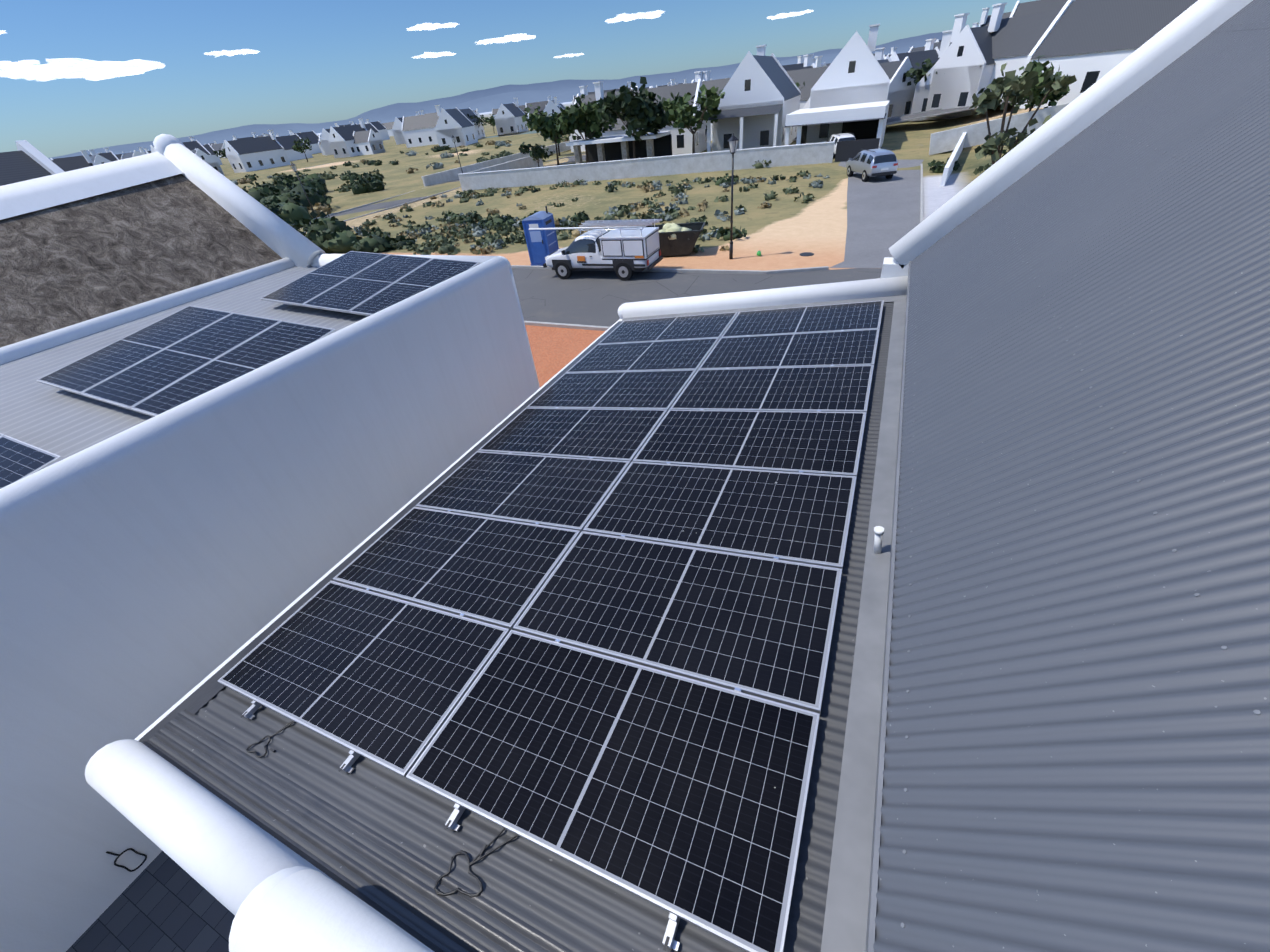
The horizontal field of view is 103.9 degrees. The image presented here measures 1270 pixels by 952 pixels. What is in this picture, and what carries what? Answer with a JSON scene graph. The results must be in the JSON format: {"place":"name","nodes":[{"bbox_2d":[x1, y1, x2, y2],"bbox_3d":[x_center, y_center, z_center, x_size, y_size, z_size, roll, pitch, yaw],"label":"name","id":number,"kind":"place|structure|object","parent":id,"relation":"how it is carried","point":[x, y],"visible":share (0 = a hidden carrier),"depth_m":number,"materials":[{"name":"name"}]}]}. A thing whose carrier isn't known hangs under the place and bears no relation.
{"place":"outdoors","nodes":[
{"label":"outdoors","id":0,"kind":"place"},
{"bbox_2d":[0,60,39,67],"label":"cloud","id":1,"kind":"structure","parent":0,"point":[24,63],"depth_m":3844.42,"materials":[{"name":"white"}]},
{"bbox_2d":[0,140,64,185],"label":"neighbour house","id":2,"kind":"structure","parent":0,"point":[27,160],"depth_m":18.82,"materials":[{"name":"white"}]},
{"bbox_2d":[0,58,164,80],"bbox_3d":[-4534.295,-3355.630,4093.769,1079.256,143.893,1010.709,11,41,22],"label":"cloud","id":3,"kind":"structure","parent":0,"point":[92,70],"depth_m":3984.99,"materials":[{"name":"white"}]},
{"bbox_2d":[50,148,118,161],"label":"village house","id":4,"kind":"structure","parent":0,"point":[111,156],"depth_m":139.07,"materials":[{"name":"white"}]},
{"bbox_2d":[121,150,141,159],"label":"village house","id":5,"kind":"structure","parent":0,"point":[130,154],"depth_m":110.07,"materials":[{"name":"white"}]},
{"bbox_2d":[0,174,282,347],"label":"thatch roof","id":6,"kind":"structure","parent":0,"point":[73,262],"depth_m":9.84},
{"bbox_2d":[204,49,259,56],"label":"cloud","id":7,"kind":"structure","parent":0,"point":[232,52],"depth_m":4532.12,"materials":[{"name":"white"}]},
{"bbox_2d":[353,129,385,155],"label":"village house","id":8,"kind":"structure","parent":0,"point":[368,142],"depth_m":144.19,"materials":[{"name":"white"}]},
{"bbox_2d":[401,107,441,147],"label":"village house","id":9,"kind":"structure","parent":0,"point":[417,130],"depth_m":153.36,"materials":[{"name":"white"}]},
{"bbox_2d":[406,22,457,30],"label":"cloud","id":10,"kind":"structure","parent":0,"point":[426,26],"depth_m":4891.35,"materials":[{"name":"white"}]},
{"bbox_2d":[412,52,455,57],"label":"cloud","id":11,"kind":"structure","parent":0,"point":[431,54],"depth_m":5052.34,"materials":[{"name":"white"}]},
{"bbox_2d":[434,105,477,147],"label":"village house","id":12,"kind":"structure","parent":0,"point":[457,123],"depth_m":129.89,"materials":[{"name":"white"}]},
{"bbox_2d":[49,32,942,159],"bbox_3d":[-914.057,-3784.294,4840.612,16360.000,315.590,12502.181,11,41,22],"label":"distant mountains","id":13,"kind":"structure","parent":0,"point":[490,99],"depth_m":6916.59,"materials":[{"name":"blue"}]},
{"bbox_2d":[475,33,535,44],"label":"cloud","id":14,"kind":"structure","parent":0,"point":[513,38],"depth_m":5125.57,"materials":[{"name":"white"}]},
{"bbox_2d":[0,0,1035,167],"label":"sky","id":15,"kind":"structure","parent":0,"point":[317,61],"materials":[{"name":"blue"}]},
{"bbox_2d":[553,53,583,57],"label":"cloud","id":16,"kind":"structure","parent":0,"point":[570,55],"depth_m":5314.93,"materials":[{"name":"white"}]},
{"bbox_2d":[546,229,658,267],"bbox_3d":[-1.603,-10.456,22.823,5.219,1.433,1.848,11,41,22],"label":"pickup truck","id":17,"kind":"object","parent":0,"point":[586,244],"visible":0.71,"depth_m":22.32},
{"bbox_2d":[220,102,1043,270],"bbox_3d":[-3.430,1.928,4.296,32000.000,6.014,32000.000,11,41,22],"label":"terrain","id":18,"kind":"structure","parent":0,"point":[784,230],"depth_m":39.88,"materials":[{"name":"sand"}]},
{"bbox_2d":[51,150,94,171],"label":"village house","id":19,"kind":"structure","parent":18,"relation":"on","point":[71,164],"depth_m":108.02,"materials":[{"name":"white"}]},
{"bbox_2d":[88,149,110,164],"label":"village house","id":20,"kind":"structure","parent":18,"relation":"on","point":[97,159],"depth_m":122.87,"materials":[{"name":"white"}]},
{"bbox_2d":[66,851,234,951],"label":"courtyard paving","id":21,"kind":"structure","parent":18,"relation":"on","point":[163,902],"depth_m":5.42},
{"bbox_2d":[0,134,325,267],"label":"thatch ridge and gable","id":22,"kind":"structure","parent":18,"relation":"on","point":[171,155],"depth_m":11.20,"materials":[{"name":"paint"}]},
{"bbox_2d":[150,137,212,157],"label":"village house","id":23,"kind":"structure","parent":18,"relation":"on","point":[192,144],"depth_m":156.76,"materials":[{"name":"white"}]},
{"bbox_2d":[190,148,223,174],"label":"village house","id":24,"kind":"structure","parent":18,"relation":"on","point":[210,160],"depth_m":130.00,"materials":[{"name":"white"}]},
{"bbox_2d":[203,143,222,164],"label":"village house","id":25,"kind":"structure","parent":18,"relation":"on","point":[209,148],"depth_m":200.22,"materials":[{"name":"white"}]},
{"bbox_2d":[211,140,224,157],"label":"village house","id":26,"kind":"structure","parent":18,"relation":"on","point":[218,147],"depth_m":301.47,"materials":[{"name":"white"}]},
{"bbox_2d":[213,148,227,158],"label":"estate tree","id":27,"kind":"object","parent":18,"relation":"on","point":[222,152],"visible":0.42,"depth_m":165.94,"materials":[{"name":"green plant"}]},
{"bbox_2d":[224,129,290,172],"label":"village house","id":28,"kind":"structure","parent":18,"relation":"on","point":[254,154],"depth_m":136.16,"materials":[{"name":"white"}]},
{"bbox_2d":[0,254,539,951],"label":"building walls","id":29,"kind":"structure","parent":18,"relation":"on","point":[152,570],"depth_m":5.70,"materials":[{"name":"white paint"}]},
{"bbox_2d":[106,848,146,871],"bbox_3d":[-5.753,4.312,5.616,0.018,0.518,0.171,11,41,22],"label":"cable","id":30,"kind":"object","parent":29,"relation":"attached to","point":[119,855],"depth_m":5.63,"materials":[{"name":"black"}]},
{"bbox_2d":[0,266,367,458],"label":"roof","id":31,"kind":"structure","parent":29,"relation":"on","point":[64,424],"depth_m":7.48,"materials":[{"name":"metal"}]},
{"bbox_2d":[0,251,479,488],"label":"roof solar array","id":32,"kind":"structure","parent":31,"relation":"on","point":[184,355],"depth_m":7.29,"materials":[{"name":"black glass"}]},
{"bbox_2d":[263,133,312,160],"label":"village house","id":33,"kind":"structure","parent":18,"relation":"on","point":[286,143],"depth_m":163.76,"materials":[{"name":"white"}]},
{"bbox_2d":[292,136,311,161],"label":"estate tree","id":34,"kind":"object","parent":18,"relation":"on","point":[295,147],"visible":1,"depth_m":139.47,"materials":[{"name":"green plant"}]},
{"bbox_2d":[290,163,316,218],"bbox_3d":[-26.752,-22.769,40.533,0.423,4.910,0.423,-9,37,-3],"label":"street lamp post","id":35,"kind":"object","parent":18,"relation":"on","point":[293,166],"depth_m":39.72,"materials":[{"name":"black"}]},
{"bbox_2d":[288,130,321,153],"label":"village house","id":36,"kind":"structure","parent":18,"relation":"on","point":[312,136],"depth_m":194.38,"materials":[{"name":"white"}]},
{"bbox_2d":[320,121,353,154],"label":"village house","id":37,"kind":"structure","parent":18,"relation":"on","point":[324,138],"depth_m":168.59,"materials":[{"name":"white"}]},
{"bbox_2d":[328,118,367,157],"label":"village house","id":38,"kind":"structure","parent":18,"relation":"on","point":[341,141],"depth_m":143.75,"materials":[{"name":"white"}]},
{"bbox_2d":[365,123,382,142],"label":"village house","id":39,"kind":"structure","parent":18,"relation":"on","point":[369,126],"depth_m":213.96,"materials":[{"name":"white"}]},
{"bbox_2d":[365,119,389,140],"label":"village house","id":40,"kind":"structure","parent":18,"relation":"on","point":[380,127],"depth_m":255.85,"materials":[{"name":"white"}]},
{"bbox_2d":[134,319,621,740],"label":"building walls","id":41,"kind":"structure","parent":18,"relation":"on","point":[179,702],"depth_m":5.31,"materials":[{"name":"white paint"}]},
{"bbox_2d":[85,276,907,951],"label":"roof parapet walls","id":42,"kind":"structure","parent":41,"relation":"on","point":[269,890],"depth_m":2.88,"materials":[{"name":"paint"}]},
{"bbox_2d":[149,301,893,951],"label":"roof sheeting","id":43,"kind":"object","parent":42,"relation":"on","point":[573,907],"visible":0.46,"depth_m":2.84,"materials":[{"name":"metal"}]},
{"bbox_2d":[246,721,518,897],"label":"loose roof cables","id":44,"kind":"object","parent":43,"relation":"on","point":[483,849],"visible":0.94,"depth_m":2.71,"materials":[{"name":"rubber"}]},
{"bbox_2d":[139,295,906,951],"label":"roof flashings","id":45,"kind":"object","parent":43,"relation":"on","point":[847,907],"visible":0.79,"depth_m":3.00,"materials":[{"name":"metal"}]},
{"bbox_2d":[218,301,883,951],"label":"solar array","id":46,"kind":"object","parent":43,"relation":"on","point":[632,535],"visible":1,"depth_m":3.88,"materials":[{"name":"black glass"}]},
{"bbox_2d":[865,0,1269,951],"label":"corrugated roof","id":47,"kind":"structure","parent":42,"relation":"on","point":[1075,732],"depth_m":2.25,"materials":[{"name":"metal"}]},
{"bbox_2d":[379,121,393,136],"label":"village house","id":48,"kind":"structure","parent":18,"relation":"on","point":[389,126],"depth_m":314.22,"materials":[{"name":"white"}]},
{"bbox_2d":[392,111,419,144],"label":"village house","id":49,"kind":"structure","parent":18,"relation":"on","point":[397,132],"depth_m":183.57,"materials":[{"name":"white"}]},
{"bbox_2d":[459,107,485,138],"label":"village house","id":50,"kind":"structure","parent":18,"relation":"on","point":[480,133],"depth_m":152.19,"materials":[{"name":"white"}]},
{"bbox_2d":[467,114,486,127],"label":"estate tree","id":51,"kind":"object","parent":18,"relation":"on","point":[479,119],"visible":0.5,"depth_m":151.99,"materials":[{"name":"green plant"}]},
{"bbox_2d":[482,114,494,132],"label":"estate tree","id":52,"kind":"object","parent":18,"relation":"on","point":[491,120],"visible":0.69,"depth_m":177.56,"materials":[{"name":"green plant"}]},
{"bbox_2d":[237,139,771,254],"bbox_3d":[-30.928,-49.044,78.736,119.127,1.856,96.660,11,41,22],"label":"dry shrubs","id":53,"kind":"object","parent":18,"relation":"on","point":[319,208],"visible":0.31,"depth_m":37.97,"materials":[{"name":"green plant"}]},
{"bbox_2d":[495,98,528,136],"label":"village house","id":54,"kind":"structure","parent":18,"relation":"on","point":[508,118],"depth_m":152.58,"materials":[{"name":"white"}]},
{"bbox_2d":[519,142,548,166],"bbox_3d":[-11.162,-36.246,56.802,3.040,3.537,3.460,11,41,22],"label":"tree","id":55,"kind":"object","parent":18,"relation":"on","point":[536,152],"visible":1,"depth_m":55.57,"materials":[{"name":"green plant"}]},
{"bbox_2d":[526,97,548,117],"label":"village house","id":56,"kind":"structure","parent":18,"relation":"on","point":[540,104],"depth_m":215.95,"materials":[{"name":"white"}]},
{"bbox_2d":[522,206,558,265],"bbox_3d":[-4.805,-12.258,25.422,1.200,2.590,1.282,6,39,16],"label":"portable toilet","id":57,"kind":"object","parent":18,"relation":"on","point":[542,245],"visible":0.9,"depth_m":25.05,"materials":[{"name":"blue"}]},
{"bbox_2d":[522,104,574,164],"bbox_3d":[-10.480,-43.621,63.592,7.300,6.775,4.921,11,41,22],"label":"garden tree","id":58,"kind":"object","parent":18,"relation":"on","point":[542,122],"visible":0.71,"depth_m":62.41,"materials":[{"name":"green plant"}]},
{"bbox_2d":[546,97,560,115],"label":"village house","id":59,"kind":"structure","parent":18,"relation":"on","point":[554,106],"depth_m":152.71,"materials":[{"name":"white"}]},
{"bbox_2d":[540,115,573,155],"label":"garden tree","id":60,"kind":"object","parent":18,"relation":"on","point":[562,134],"depth_m":74.80,"materials":[{"name":"green plant"}]},
{"bbox_2d":[525,325,604,386],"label":"brick paving","id":61,"kind":"structure","parent":18,"relation":"on","point":[555,350],"depth_m":17.09,"materials":[{"name":"brick"}]},
{"bbox_2d":[554,94,615,162],"bbox_3d":[-5.523,-38.811,56.302,6.926,7.097,4.993,-14,38,-9],"label":"tree","id":62,"kind":"object","parent":18,"relation":"on","point":[585,118],"visible":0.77,"depth_m":54.87,"materials":[{"name":"green plant"}]},
{"bbox_2d":[569,85,638,151],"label":"row house","id":63,"kind":"structure","parent":18,"relation":"on","point":[584,91],"depth_m":79.33,"materials":[{"name":"white"}]},
{"bbox_2d":[588,81,631,94],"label":"village house","id":64,"kind":"structure","parent":18,"relation":"on","point":[606,91],"depth_m":133.75,"materials":[{"name":"white"}]},
{"bbox_2d":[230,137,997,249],"bbox_3d":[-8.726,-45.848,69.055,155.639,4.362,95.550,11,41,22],"label":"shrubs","id":65,"kind":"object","parent":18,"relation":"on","point":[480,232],"visible":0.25,"depth_m":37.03,"materials":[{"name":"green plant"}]},
{"bbox_2d":[566,131,671,163],"bbox_3d":[-1.769,-36.859,56.591,11.000,2.900,4.650,11,41,22],"label":"stoep pergola","id":66,"kind":"object","parent":18,"relation":"on","point":[610,148],"visible":0.73,"depth_m":56.38,"materials":[{"name":"paint"}]},
{"bbox_2d":[239,139,1006,254],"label":"shrubs","id":67,"kind":"object","parent":18,"relation":"on","point":[286,200],"visible":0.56,"depth_m":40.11,"materials":[{"name":"green plant"}]},
{"bbox_2d":[597,76,671,158],"bbox_3d":[0.046,-37.110,52.575,7.325,7.856,6.580,11,41,22],"label":"tree","id":68,"kind":"object","parent":18,"relation":"on","point":[640,111],"visible":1,"depth_m":50.72,"materials":[{"name":"green plant"}]},
{"bbox_2d":[593,78,706,154],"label":"house","id":69,"kind":"structure","parent":18,"relation":"on","point":[681,143],"depth_m":59.50,"materials":[{"name":"white"}]},
{"bbox_2d":[293,101,1009,224],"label":"road kerb","id":70,"kind":"structure","parent":18,"relation":"on","point":[585,160],"depth_m":54.67,"materials":[{"name":"concrete"}]},
{"bbox_2d":[511,265,828,330],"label":"street kerb","id":71,"kind":"structure","parent":18,"relation":"on","point":[571,326],"depth_m":20.98,"materials":[{"name":"concrete"}]},
{"bbox_2d":[646,222,704,255],"bbox_3d":[1.882,-11.867,24.768,3.080,1.311,2.020,3,39,13],"label":"skip bin","id":72,"kind":"object","parent":18,"relation":"on","point":[678,239],"visible":0.79,"depth_m":24.18,"materials":[{"name":"metal"}]},
{"bbox_2d":[649,70,710,87],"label":"row house","id":73,"kind":"structure","parent":18,"relation":"on","point":[706,75],"depth_m":72.43,"materials":[{"name":"white"}]},
{"bbox_2d":[662,84,724,153],"bbox_3d":[6.219,-35.665,50.672,6.062,6.680,7.217,11,41,22],"label":"tree","id":74,"kind":"object","parent":18,"relation":"on","point":[681,112],"visible":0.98,"depth_m":48.97,"materials":[{"name":"green plant"}]},
{"bbox_2d":[728,133,737,258],"bbox_3d":[4.281,-12.159,21.923,0.423,4.910,0.423,-26,41,-23],"label":"street lamp post","id":75,"kind":"object","parent":18,"relation":"on","point":[733,140],"visible":1,"depth_m":21.55,"materials":[{"name":"black"}]},
{"bbox_2d":[422,103,1068,190],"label":"boundary wall","id":76,"kind":"structure","parent":18,"relation":"on","point":[518,170],"depth_m":47.10,"materials":[{"name":"white"}]},
{"bbox_2d":[707,45,800,151],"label":"house wing","id":77,"kind":"structure","parent":18,"relation":"on","point":[759,101],"depth_m":51.59,"materials":[{"name":"paint"}]},
{"bbox_2d":[757,250,813,255],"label":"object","id":78,"kind":"object","parent":18,"relation":"on","point":[801,254],"visible":0.98,"depth_m":22.85,"materials":[{"name":"grey"}]},
{"bbox_2d":[785,54,815,70],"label":"village house","id":79,"kind":"structure","parent":18,"relation":"on","point":[808,63],"depth_m":71.40,"materials":[{"name":"white"}]},
{"bbox_2d":[778,60,828,108],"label":"row house","id":80,"kind":"structure","parent":18,"relation":"on","point":[809,77],"depth_m":66.33,"materials":[{"name":"white"}]},
{"bbox_2d":[784,101,889,148],"bbox_3d":[19.827,-34.083,48.971,8.800,3.550,7.750,11,41,22],"label":"carport","id":81,"kind":"object","parent":18,"relation":"on","point":[860,121],"visible":0.81,"depth_m":46.77,"materials":[{"name":"white"}]},
{"bbox_2d":[806,24,889,143],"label":"house","id":82,"kind":"structure","parent":18,"relation":"on","point":[854,73],"depth_m":49.28,"materials":[{"name":"paint"}]},
{"bbox_2d":[875,47,891,62],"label":"row house","id":83,"kind":"structure","parent":18,"relation":"on","point":[879,52],"depth_m":66.81,"materials":[{"name":"white"}]},
{"bbox_2d":[879,56,915,124],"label":"village house","id":84,"kind":"structure","parent":18,"relation":"on","point":[900,96],"depth_m":61.59,"materials":[{"name":"white"}]},
{"bbox_2d":[890,38,939,78],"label":"village house","id":85,"kind":"structure","parent":18,"relation":"on","point":[919,57],"depth_m":75.71,"materials":[{"name":"white"}]},
{"bbox_2d":[920,164,922,222],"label":"driveway edge kerb","id":86,"kind":"structure","parent":18,"relation":"on","point":[921,202],"depth_m":29.65,"materials":[{"name":"concrete"}]},
{"bbox_2d":[905,58,944,120],"bbox_3d":[36.236,-47.273,60.805,6.505,6.168,5.971,11,41,22],"label":"tree","id":87,"kind":"object","parent":18,"relation":"on","point":[919,74],"visible":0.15,"depth_m":59.33,"materials":[{"name":"green plant"}]},
{"bbox_2d":[909,30,964,120],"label":"row house","id":88,"kind":"structure","parent":18,"relation":"on","point":[921,95],"depth_m":59.67,"materials":[{"name":"white"}]},
{"bbox_2d":[926,13,1000,116],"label":"village house","id":89,"kind":"structure","parent":18,"relation":"on","point":[965,62],"depth_m":55.89,"materials":[{"name":"white"}]},
{"bbox_2d":[969,63,1076,164],"bbox_3d":[15.715,-13.752,21.093,2.803,6.032,3.369,-24,40,-20],"label":"tree","id":90,"kind":"object","parent":18,"relation":"on","point":[1009,85],"visible":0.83,"depth_m":20.36,"materials":[{"name":"green plant"}]},
{"bbox_2d":[988,3,1060,103],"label":"hillside house","id":91,"kind":"structure","parent":18,"relation":"on","point":[1015,40],"depth_m":53.88,"materials":[{"name":"white"}]},
{"bbox_2d":[1008,55,1069,111],"bbox_3d":[31.440,-29.661,38.874,4.027,5.161,4.066,11,41,22],"label":"hill tree","id":92,"kind":"object","parent":18,"relation":"on","point":[1039,95],"visible":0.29,"depth_m":38.08,"materials":[{"name":"green plant"}]},
{"bbox_2d":[1009,0,1076,17],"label":"village house","id":93,"kind":"structure","parent":18,"relation":"on","point":[1030,7],"depth_m":65.99,"materials":[{"name":"white"}]},
{"bbox_2d":[880,0,1252,278],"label":"coping","id":94,"kind":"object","parent":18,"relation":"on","point":[1195,23],"depth_m":6.15,"materials":[{"name":"white paint"}]},
{"bbox_2d":[1015,0,1197,108],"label":"hillside house","id":95,"kind":"structure","parent":18,"relation":"on","point":[1088,43],"depth_m":38.13,"materials":[{"name":"white"}]},
{"bbox_2d":[605,10,663,22],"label":"cloud","id":96,"kind":"structure","parent":0,"point":[625,17],"depth_m":4992.83,"materials":[{"name":"white"}]},
{"bbox_2d":[291,100,1004,227],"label":"road","id":97,"kind":"structure","parent":0,"point":[382,205],"depth_m":53.01,"materials":[{"name":"asphalt"}]},
{"bbox_2d":[512,268,881,326],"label":"road","id":98,"kind":"structure","parent":0,"point":[596,298],"depth_m":20.76,"materials":[{"name":"asphalt"}]},
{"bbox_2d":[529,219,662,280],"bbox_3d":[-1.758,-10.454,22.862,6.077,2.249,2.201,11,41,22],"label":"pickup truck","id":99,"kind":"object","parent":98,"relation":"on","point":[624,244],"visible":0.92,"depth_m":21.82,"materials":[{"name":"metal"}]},
{"bbox_2d":[691,71,729,140],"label":"row house","id":100,"kind":"structure","parent":0,"point":[720,84],"depth_m":70.81,"materials":[{"name":"white"}]},
{"bbox_2d":[767,10,812,19],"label":"cloud","id":101,"kind":"structure","parent":0,"point":[783,15],"depth_m":4861.66,"materials":[{"name":"white"}]},
{"bbox_2d":[783,56,803,68],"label":"village house","id":102,"kind":"structure","parent":0,"point":[800,63],"depth_m":103.84,"materials":[{"name":"white"}]},
{"bbox_2d":[814,56,826,66],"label":"village house","id":103,"kind":"structure","parent":0,"point":[818,62],"depth_m":90.05,"materials":[{"name":"white"}]},
{"bbox_2d":[826,133,855,153],"bbox_3d":[19.160,-31.215,46.575,3.388,1.463,4.999,11,41,22],"label":"parked vehicle","id":104,"kind":"object","parent":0,"point":[842,137],"visible":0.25,"depth_m":45.01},
{"bbox_2d":[829,159,922,267],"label":"grey cobble driveway","id":105,"kind":"structure","parent":0,"point":[883,214],"depth_m":27.48,"materials":[{"name":"stone"}]},
{"bbox_2d":[847,147,897,181],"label":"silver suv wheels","id":106,"kind":"object","parent":105,"relation":"on","point":[865,177],"visible":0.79,"depth_m":35.03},
{"bbox_2d":[846,148,897,176],"bbox_3d":[17.103,-22.796,35.986,3.628,1.463,4.971,11,41,22],"label":"car","id":107,"kind":"object","parent":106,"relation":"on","point":[866,160],"visible":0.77,"depth_m":34.39,"materials":[{"name":"metal"}]},
{"bbox_2d":[979,7,1011,26],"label":"village house","id":108,"kind":"structure","parent":0,"point":[985,19],"depth_m":94.67,"materials":[{"name":"white"}]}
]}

